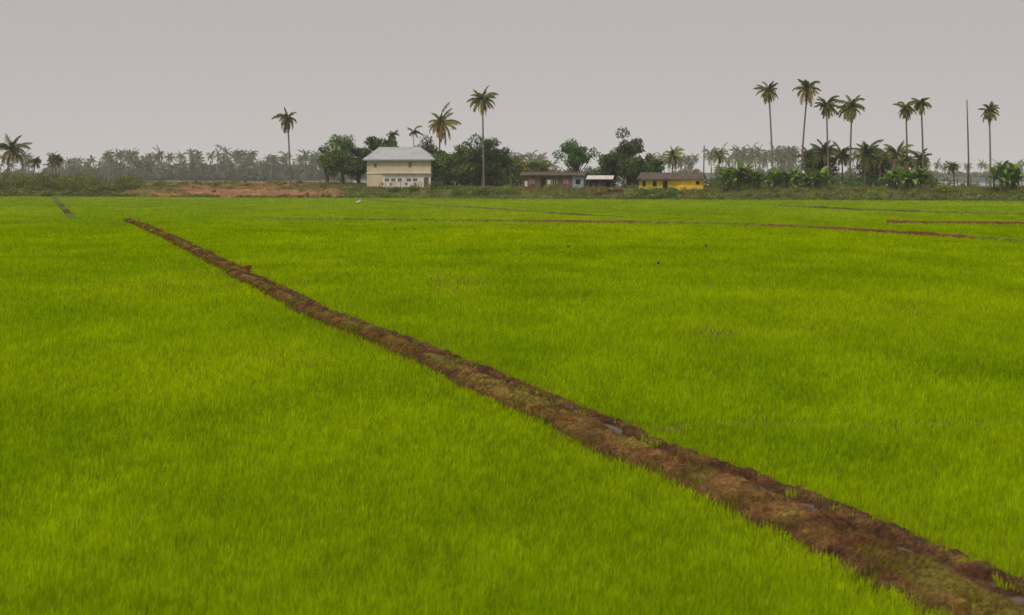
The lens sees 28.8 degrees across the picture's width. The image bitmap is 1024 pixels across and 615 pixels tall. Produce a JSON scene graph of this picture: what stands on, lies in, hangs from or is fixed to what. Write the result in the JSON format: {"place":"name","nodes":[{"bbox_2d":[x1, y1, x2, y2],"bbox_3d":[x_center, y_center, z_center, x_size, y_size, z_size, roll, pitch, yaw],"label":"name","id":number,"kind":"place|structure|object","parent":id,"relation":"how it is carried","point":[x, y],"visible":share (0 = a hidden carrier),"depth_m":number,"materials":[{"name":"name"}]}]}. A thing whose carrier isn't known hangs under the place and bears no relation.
{"place":"outdoors","nodes":[
{"label":"outdoors","id":0,"kind":"place"},
{"bbox_2d":[0,173,1023,614],"bbox_3d":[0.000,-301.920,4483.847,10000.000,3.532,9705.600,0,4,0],"label":"ground","id":1,"kind":"structure","parent":0,"point":[236,191],"depth_m":41.25,"materials":[{"name":"green plant"}]},
{"bbox_2d":[0,134,31,178],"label":"coconut palm","id":2,"kind":"object","parent":1,"relation":"on","point":[13,149],"visible":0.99,"depth_m":341.02,"materials":[{"name":"green plant"}]},
{"bbox_2d":[26,156,41,179],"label":"coconut palm","id":3,"kind":"object","parent":1,"relation":"on","point":[36,161],"visible":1,"depth_m":346.75,"materials":[{"name":"green plant"}]},
{"bbox_2d":[48,155,56,182],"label":"utility pole","id":4,"kind":"object","parent":1,"relation":"on","point":[52,157],"visible":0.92,"depth_m":323.76,"materials":[{"name":"grey wood"}]},
{"bbox_2d":[47,153,64,173],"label":"coconut palm","id":5,"kind":"object","parent":1,"relation":"on","point":[60,159],"visible":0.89,"depth_m":336.18,"materials":[{"name":"green plant"}]},
{"bbox_2d":[51,196,76,218],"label":"earth bund","id":6,"kind":"structure","parent":1,"relation":"on","point":[67,212],"depth_m":206.98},
{"bbox_2d":[272,107,296,185],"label":"coconut palm","id":7,"kind":"object","parent":1,"relation":"on","point":[286,119],"visible":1,"depth_m":313.17,"materials":[{"name":"green plant"}]},
{"bbox_2d":[316,145,338,181],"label":"broadleaf tree","id":8,"kind":"object","parent":1,"relation":"on","point":[320,162],"visible":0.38,"depth_m":317.14,"materials":[{"name":"green plant"}]},
{"bbox_2d":[322,134,366,183],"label":"broadleaf tree","id":9,"kind":"object","parent":1,"relation":"on","point":[343,159],"visible":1,"depth_m":313.55,"materials":[{"name":"green plant"}]},
{"bbox_2d":[344,147,366,183],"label":"broadleaf tree","id":10,"kind":"object","parent":1,"relation":"on","point":[359,173],"visible":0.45,"depth_m":319.03,"materials":[{"name":"green plant"}]},
{"bbox_2d":[358,135,397,169],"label":"broadleaf tree","id":11,"kind":"object","parent":1,"relation":"on","point":[375,143],"visible":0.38,"depth_m":316.18,"materials":[{"name":"green plant"}]},
{"bbox_2d":[384,136,398,146],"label":"broadleaf tree","id":12,"kind":"object","parent":1,"relation":"on","point":[390,140],"visible":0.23,"depth_m":318.89,"materials":[{"name":"green plant"}]},
{"bbox_2d":[386,130,399,146],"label":"areca palm","id":13,"kind":"object","parent":1,"relation":"on","point":[391,134],"visible":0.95,"depth_m":314.41,"materials":[{"name":"green plant"}]},
{"bbox_2d":[367,159,435,186],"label":"walls","id":14,"kind":"structure","parent":1,"relation":"on","point":[398,167],"depth_m":307.10,"materials":[{"name":"beige paint"}]},
{"bbox_2d":[374,162,416,181],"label":"windows","id":15,"kind":"structure","parent":14,"relation":"attached to","point":[400,180],"depth_m":307.21,"materials":[{"name":"grey glass"}]},
{"bbox_2d":[362,147,435,160],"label":"hipped tin roof","id":16,"kind":"structure","parent":14,"relation":"on","point":[384,153],"depth_m":307.95,"materials":[{"name":"silver metal"}]},
{"bbox_2d":[366,173,431,173],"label":"sunshade ledge","id":17,"kind":"object","parent":14,"relation":"attached to","point":[398,173],"visible":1,"depth_m":306.95,"materials":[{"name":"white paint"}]},
{"bbox_2d":[381,182,421,187],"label":"clothes line","id":18,"kind":"object","parent":1,"relation":"on","point":[402,182],"visible":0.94,"depth_m":304.90,"materials":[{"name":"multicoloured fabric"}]},
{"bbox_2d":[383,174,430,187],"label":"ground floor wall","id":19,"kind":"structure","parent":1,"relation":"on","point":[419,177],"depth_m":307.07,"materials":[{"name":"white paint"}]},
{"bbox_2d":[424,178,427,186],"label":"door","id":20,"kind":"structure","parent":19,"relation":"attached to","point":[425,181],"depth_m":306.96,"materials":[{"name":"brown wood"}]},
{"bbox_2d":[407,126,422,146],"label":"areca palm","id":21,"kind":"object","parent":1,"relation":"on","point":[414,132],"visible":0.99,"depth_m":312.40,"materials":[{"name":"green plant"}]},
{"bbox_2d":[415,134,437,154],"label":"broadleaf tree","id":22,"kind":"object","parent":1,"relation":"on","point":[428,148],"visible":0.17,"depth_m":316.49,"materials":[{"name":"green plant"}]},
{"bbox_2d":[431,177,445,184],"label":"annex","id":23,"kind":"object","parent":1,"relation":"on","point":[440,179],"visible":0.55,"depth_m":307.71,"materials":[{"name":"concrete"}]},
{"bbox_2d":[428,102,460,150],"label":"coconut palm","id":24,"kind":"object","parent":1,"relation":"on","point":[440,124],"visible":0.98,"depth_m":312.15,"materials":[{"name":"green plant"}]},
{"bbox_2d":[431,150,468,186],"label":"broadleaf tree","id":25,"kind":"object","parent":1,"relation":"on","point":[444,161],"visible":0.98,"depth_m":309.34,"materials":[{"name":"green plant"}]},
{"bbox_2d":[450,143,476,185],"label":"broadleaf tree","id":26,"kind":"object","parent":1,"relation":"on","point":[469,167],"visible":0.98,"depth_m":309.43,"materials":[{"name":"green plant"}]},
{"bbox_2d":[453,133,503,185],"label":"broadleaf tree","id":27,"kind":"object","parent":1,"relation":"on","point":[489,149],"visible":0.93,"depth_m":309.62,"materials":[{"name":"green plant"}]},
{"bbox_2d":[467,86,498,185],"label":"coconut palm","id":28,"kind":"object","parent":1,"relation":"on","point":[483,100],"visible":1,"depth_m":305.51,"materials":[{"name":"green plant"}]},
{"bbox_2d":[362,198,623,217],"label":"earth bund","id":29,"kind":"structure","parent":1,"relation":"on","point":[508,209],"depth_m":206.53,"materials":[{"name":"brown soil"}]},
{"bbox_2d":[488,147,513,185],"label":"broadleaf tree","id":30,"kind":"object","parent":1,"relation":"on","point":[504,169],"visible":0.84,"depth_m":311.76,"materials":[{"name":"green plant"}]},
{"bbox_2d":[0,196,1023,614],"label":"rice seedlings","id":31,"kind":"object","parent":1,"relation":"on","point":[128,404],"visible":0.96,"depth_m":34.34,"materials":[{"name":"green plant"}]},
{"bbox_2d":[0,142,1023,180],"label":"distant palm grove","id":32,"kind":"object","parent":1,"relation":"on","point":[147,168],"visible":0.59,"depth_m":796.43,"materials":[{"name":"green plant"}]},
{"bbox_2d":[0,162,1023,200],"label":"bank shrubs","id":33,"kind":"object","parent":1,"relation":"on","point":[75,184],"visible":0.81,"depth_m":302.96,"materials":[{"name":"green plant"}]},
{"bbox_2d":[0,180,1023,200],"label":"bank weeds","id":34,"kind":"object","parent":1,"relation":"on","point":[972,189],"visible":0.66,"depth_m":291.81,"materials":[{"name":"green plant"}]},
{"bbox_2d":[504,158,523,177],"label":"broadleaf tree","id":35,"kind":"object","parent":1,"relation":"on","point":[518,166],"visible":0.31,"depth_m":316.11,"materials":[{"name":"green plant"}]},
{"bbox_2d":[513,156,529,170],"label":"broadleaf tree","id":36,"kind":"object","parent":1,"relation":"on","point":[517,161],"visible":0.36,"depth_m":319.15,"materials":[{"name":"green plant"}]},
{"bbox_2d":[524,159,551,171],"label":"broadleaf tree","id":37,"kind":"object","parent":1,"relation":"on","point":[533,166],"visible":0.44,"depth_m":317.06,"materials":[{"name":"green plant"}]},
{"bbox_2d":[520,172,587,188],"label":"laterite hut","id":38,"kind":"object","parent":1,"relation":"on","point":[533,180],"visible":0.84,"depth_m":299.42,"materials":[{"name":"white paint"}]},
{"bbox_2d":[525,179,567,185],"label":"window frames","id":39,"kind":"structure","parent":38,"relation":"in","point":[548,181],"depth_m":299.42,"materials":[{"name":"white paint"}]},
{"bbox_2d":[123,218,1023,614],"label":"earth bund","id":40,"kind":"structure","parent":1,"relation":"on","point":[931,568],"depth_m":23.64,"materials":[{"name":"brown soil"}]},
{"bbox_2d":[244,265,250,272],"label":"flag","id":41,"kind":"object","parent":40,"relation":"on","point":[248,267],"visible":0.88,"depth_m":75.85,"materials":[{"name":"fabric"}]},
{"bbox_2d":[129,221,1023,614],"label":"bund weeds","id":42,"kind":"object","parent":40,"relation":"on","point":[353,329],"visible":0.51,"depth_m":26.40,"materials":[{"name":"green plant"}]},
{"bbox_2d":[552,138,600,171],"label":"layered tree","id":43,"kind":"object","parent":1,"relation":"on","point":[577,155],"visible":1,"depth_m":303.88,"materials":[{"name":"green plant"}]},
{"bbox_2d":[586,175,613,187],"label":"open shed","id":44,"kind":"structure","parent":1,"relation":"on","point":[597,181],"depth_m":298.00,"materials":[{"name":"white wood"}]},
{"bbox_2d":[591,189,622,193],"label":"timber rack","id":45,"kind":"object","parent":1,"relation":"on","point":[607,189],"visible":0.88,"depth_m":291.44,"materials":[{"name":"brown wood"}]},
{"bbox_2d":[596,147,629,185],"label":"broadleaf tree","id":46,"kind":"object","parent":1,"relation":"on","point":[607,161],"visible":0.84,"depth_m":301.85,"materials":[{"name":"green plant"}]},
{"bbox_2d":[613,127,645,185],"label":"broadleaf tree","id":47,"kind":"object","parent":1,"relation":"on","point":[632,147],"visible":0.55,"depth_m":303.61,"materials":[{"name":"green plant"}]},
{"bbox_2d":[615,152,653,186],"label":"broadleaf tree","id":48,"kind":"object","parent":1,"relation":"on","point":[633,167],"visible":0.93,"depth_m":299.20,"materials":[{"name":"green plant"}]},
{"bbox_2d":[266,217,1023,242],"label":"earth bund","id":49,"kind":"structure","parent":1,"relation":"on","point":[742,223],"depth_m":151.53,"materials":[{"name":"brown soil"}]},
{"bbox_2d":[645,155,664,171],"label":"broadleaf tree","id":50,"kind":"object","parent":1,"relation":"on","point":[656,163],"visible":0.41,"depth_m":304.36,"materials":[{"name":"green plant"}]},
{"bbox_2d":[639,180,704,189],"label":"walls","id":51,"kind":"structure","parent":1,"relation":"on","point":[678,184],"depth_m":291.66,"materials":[{"name":"yellow paint"}]},
{"bbox_2d":[643,181,699,187],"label":"dark openings","id":52,"kind":"object","parent":51,"relation":"attached to","point":[665,183],"visible":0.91,"depth_m":292.04,"materials":[{"name":"black"}]},
{"bbox_2d":[637,172,706,179],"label":"tiled roof","id":53,"kind":"structure","parent":51,"relation":"on","point":[671,176],"depth_m":292.38,"materials":[{"name":"tile"}]},
{"bbox_2d":[662,146,684,171],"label":"coconut palm","id":54,"kind":"object","parent":1,"relation":"on","point":[672,156],"visible":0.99,"depth_m":314.23,"materials":[{"name":"green plant"}]},
{"bbox_2d":[703,146,704,172],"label":"utility pole","id":55,"kind":"object","parent":1,"relation":"on","point":[703,159],"visible":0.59,"depth_m":294.78,"materials":[{"name":"grey wood"}]},
{"bbox_2d":[711,148,727,181],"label":"coconut palm","id":56,"kind":"object","parent":1,"relation":"on","point":[717,155],"visible":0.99,"depth_m":306.52,"materials":[{"name":"green plant"}]},
{"bbox_2d":[714,162,748,191],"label":"banana plant","id":57,"kind":"object","parent":1,"relation":"on","point":[730,174],"visible":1,"depth_m":286.78,"materials":[{"name":"green plant"}]},
{"bbox_2d":[732,157,762,188],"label":"banana plant","id":58,"kind":"object","parent":1,"relation":"on","point":[739,164],"visible":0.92,"depth_m":287.74,"materials":[{"name":"green plant"}]},
{"bbox_2d":[741,169,766,188],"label":"banana plant","id":59,"kind":"object","parent":1,"relation":"on","point":[755,177],"visible":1,"depth_m":286.96,"materials":[{"name":"green plant"}]},
{"bbox_2d":[715,181,801,187],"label":"wooden fence","id":60,"kind":"object","parent":1,"relation":"on","point":[766,183],"visible":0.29,"depth_m":292.92,"materials":[{"name":"brown wood"}]},
{"bbox_2d":[753,81,777,184],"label":"coconut palm","id":61,"kind":"object","parent":1,"relation":"on","point":[768,93],"visible":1,"depth_m":296.00,"materials":[{"name":"green plant"}]},
{"bbox_2d":[762,165,790,188],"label":"banana plant","id":62,"kind":"object","parent":1,"relation":"on","point":[776,176],"visible":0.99,"depth_m":287.27,"materials":[{"name":"green plant"}]},
{"bbox_2d":[780,162,810,187],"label":"banana plant","id":63,"kind":"object","parent":1,"relation":"on","point":[794,176],"visible":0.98,"depth_m":287.76,"materials":[{"name":"green plant"}]},
{"bbox_2d":[794,145,815,166],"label":"coconut palm","id":64,"kind":"object","parent":1,"relation":"on","point":[804,156],"visible":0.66,"depth_m":301.63,"materials":[{"name":"green plant"}]},
{"bbox_2d":[792,79,820,185],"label":"coconut palm","id":65,"kind":"object","parent":1,"relation":"on","point":[808,89],"visible":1,"depth_m":293.08,"materials":[{"name":"green plant"}]},
{"bbox_2d":[799,167,815,187],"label":"banana plant","id":66,"kind":"object","parent":1,"relation":"on","point":[807,170],"visible":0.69,"depth_m":287.72,"materials":[{"name":"green plant"}]},
{"bbox_2d":[799,154,839,178],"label":"broadleaf tree","id":67,"kind":"object","parent":1,"relation":"on","point":[820,166],"visible":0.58,"depth_m":299.45,"materials":[{"name":"green plant"}]},
{"bbox_2d":[806,166,833,189],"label":"banana plant","id":68,"kind":"object","parent":1,"relation":"on","point":[820,177],"visible":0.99,"depth_m":284.65,"materials":[{"name":"green plant"}]},
{"bbox_2d":[803,139,839,170],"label":"coconut palm","id":69,"kind":"object","parent":1,"relation":"on","point":[819,152],"visible":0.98,"depth_m":297.17,"materials":[{"name":"green plant"}]},
{"bbox_2d":[814,95,841,175],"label":"coconut palm","id":70,"kind":"object","parent":1,"relation":"on","point":[829,106],"visible":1,"depth_m":294.85,"materials":[{"name":"green plant"}]},
{"bbox_2d":[830,141,852,185],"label":"coconut palm","id":71,"kind":"object","parent":1,"relation":"on","point":[843,155],"visible":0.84,"depth_m":302.35,"materials":[{"name":"green plant"}]},
{"bbox_2d":[661,421,1022,432],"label":"earth bund","id":72,"kind":"structure","parent":1,"relation":"on","point":[772,422],"depth_m":31.19,"materials":[{"name":"brown soil"}]},
{"bbox_2d":[834,95,864,185],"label":"coconut palm","id":73,"kind":"object","parent":1,"relation":"on","point":[850,109],"visible":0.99,"depth_m":292.69,"materials":[{"name":"green plant"}]},
{"bbox_2d":[851,139,888,185],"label":"coconut palm","id":74,"kind":"object","parent":1,"relation":"on","point":[865,152],"visible":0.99,"depth_m":287.35,"materials":[{"name":"green plant"}]},
{"bbox_2d":[854,159,892,184],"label":"broadleaf tree","id":75,"kind":"object","parent":1,"relation":"on","point":[871,174],"visible":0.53,"depth_m":297.66,"materials":[{"name":"green plant"}]},
{"bbox_2d":[870,149,891,185],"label":"coconut palm","id":76,"kind":"object","parent":1,"relation":"on","point":[881,161],"visible":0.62,"depth_m":294.89,"materials":[{"name":"green plant"}]},
{"bbox_2d":[880,169,902,188],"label":"banana plant","id":77,"kind":"object","parent":1,"relation":"on","point":[893,179],"visible":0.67,"depth_m":283.79,"materials":[{"name":"green plant"}]},
{"bbox_2d":[883,140,913,169],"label":"coconut palm","id":78,"kind":"object","parent":1,"relation":"on","point":[895,155],"visible":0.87,"depth_m":295.26,"materials":[{"name":"green plant"}]},
{"bbox_2d":[778,204,1023,214],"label":"earth bund","id":79,"kind":"structure","parent":1,"relation":"on","point":[918,211],"depth_m":197.04,"materials":[{"name":"brown soil"}]},
{"bbox_2d":[893,101,915,170],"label":"coconut palm","id":80,"kind":"object","parent":1,"relation":"on","point":[906,110],"visible":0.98,"depth_m":291.82,"materials":[{"name":"green plant"}]},
{"bbox_2d":[888,161,923,189],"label":"banana plant","id":81,"kind":"object","parent":1,"relation":"on","point":[905,174],"visible":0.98,"depth_m":279.84,"materials":[{"name":"green plant"}]},
{"bbox_2d":[896,155,917,170],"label":"coconut palm","id":82,"kind":"object","parent":1,"relation":"on","point":[909,159],"visible":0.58,"depth_m":286.48,"materials":[{"name":"green plant"}]},
{"bbox_2d":[903,163,932,186],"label":"banana plant","id":83,"kind":"object","parent":1,"relation":"on","point":[926,175],"visible":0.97,"depth_m":280.80,"materials":[{"name":"green plant"}]},
{"bbox_2d":[907,98,931,167],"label":"coconut palm","id":84,"kind":"object","parent":1,"relation":"on","point":[919,105],"visible":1,"depth_m":288.59,"materials":[{"name":"green plant"}]},
{"bbox_2d":[910,148,932,168],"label":"coconut palm","id":85,"kind":"object","parent":1,"relation":"on","point":[919,159],"visible":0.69,"depth_m":293.06,"materials":[{"name":"green plant"}]},
{"bbox_2d":[945,161,958,184],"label":"coconut palm","id":86,"kind":"object","parent":1,"relation":"on","point":[953,166],"visible":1,"depth_m":295.60,"materials":[{"name":"green plant"}]},
{"bbox_2d":[886,220,1023,224],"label":"earth bund","id":87,"kind":"structure","parent":1,"relation":"on","point":[949,222],"depth_m":152.72,"materials":[{"name":"brown soil"}]},
{"bbox_2d":[966,100,968,185],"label":"dead palm trunk","id":88,"kind":"object","parent":1,"relation":"on","point":[967,144],"visible":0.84,"depth_m":285.38,"materials":[{"name":"wood"}]},
{"bbox_2d":[936,178,1021,186],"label":"wooden fence","id":89,"kind":"object","parent":1,"relation":"on","point":[964,182],"visible":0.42,"depth_m":283.85,"materials":[{"name":"brown wood"}]},
{"bbox_2d":[978,101,998,185],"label":"coconut palm","id":90,"kind":"object","parent":1,"relation":"on","point":[989,112],"visible":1,"depth_m":284.48,"materials":[{"name":"green plant"}]},
{"bbox_2d":[981,157,1023,192],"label":"banana plant","id":91,"kind":"object","parent":1,"relation":"on","point":[1001,171],"visible":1,"depth_m":275.62,"materials":[{"name":"green plant"}]},
{"bbox_2d":[1007,159,1023,189],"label":"banana plant","id":92,"kind":"object","parent":1,"relation":"on","point":[1014,180],"visible":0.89,"depth_m":276.87,"materials":[{"name":"green plant"}]},
{"bbox_2d":[0,0,1023,172],"label":"sky","id":93,"kind":"structure","parent":0,"point":[84,78],"materials":[{"name":"grey"}]},
{"bbox_2d":[174,181,1023,186],"bbox_3d":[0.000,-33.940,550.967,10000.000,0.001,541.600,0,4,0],"label":"river","id":94,"kind":"structure","parent":0,"point":[979,184],"depth_m":615.55,"materials":[{"name":"grey liquid"}]},
{"bbox_2d":[562,408,1023,604],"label":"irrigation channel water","id":95,"kind":"structure","parent":0,"point":[612,427],"depth_m":21.08,"materials":[{"name":"liquid"}]}
]}

